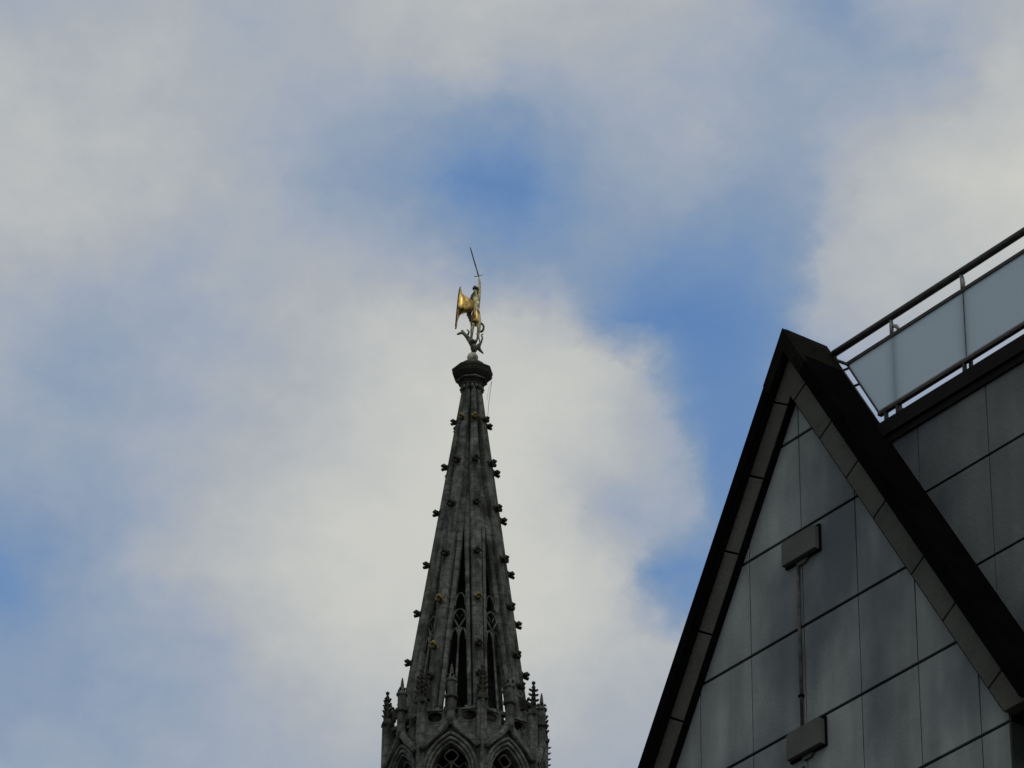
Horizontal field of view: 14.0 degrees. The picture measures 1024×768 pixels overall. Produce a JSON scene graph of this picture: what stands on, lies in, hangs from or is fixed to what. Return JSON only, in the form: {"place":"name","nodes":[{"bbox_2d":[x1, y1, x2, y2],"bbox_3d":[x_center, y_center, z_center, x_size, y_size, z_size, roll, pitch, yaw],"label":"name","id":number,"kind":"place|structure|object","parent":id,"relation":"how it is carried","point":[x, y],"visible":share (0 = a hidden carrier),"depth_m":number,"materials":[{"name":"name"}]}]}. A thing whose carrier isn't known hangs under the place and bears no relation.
{"place":"outdoors","nodes":[
{"label":"outdoors","id":0,"kind":"place"},
{"bbox_2d":[381,361,550,767],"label":"gothic tower","id":1,"kind":"structure","parent":0,"point":[465,662],"depth_m":162.03,"materials":[{"name":"stone"}]},
{"bbox_2d":[455,247,484,362],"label":"statue","id":2,"kind":"object","parent":1,"relation":"on","point":[467,305],"visible":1,"depth_m":171.05,"materials":[{"name":"metal"}]},
{"bbox_2d":[0,0,1023,767],"label":"sky","id":3,"kind":"structure","parent":0,"point":[237,237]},
{"bbox_2d":[638,328,1023,767],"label":"building","id":4,"kind":"structure","parent":0,"point":[912,600],"depth_m":37.13,"materials":[{"name":"stone"}]},
{"bbox_2d":[796,562,804,767],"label":"conduit","id":5,"kind":"object","parent":4,"relation":"attached to","point":[801,695],"visible":1,"depth_m":37.39,"materials":[{"name":"metal"}]},
{"bbox_2d":[781,523,821,570],"bbox_3d":[2.619,1.486,37.846,0.073,0.307,0.490,21,-37,-30],"label":"vent box","id":6,"kind":"object","parent":4,"relation":"attached to","point":[802,547],"visible":1,"depth_m":37.79,"materials":[{"name":"metal"}]},
{"bbox_2d":[786,716,827,764],"bbox_3d":[2.597,3.152,36.838,0.073,0.322,0.490,21,-37,-30],"label":"vent box","id":7,"kind":"object","parent":4,"relation":"attached to","point":[806,741],"visible":1,"depth_m":36.78,"materials":[{"name":"metal"}]},
{"bbox_2d":[831,227,1023,419],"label":"glass railing","id":8,"kind":"object","parent":4,"relation":"on","point":[964,326],"visible":1,"depth_m":37.84,"materials":[{"name":"glass"}]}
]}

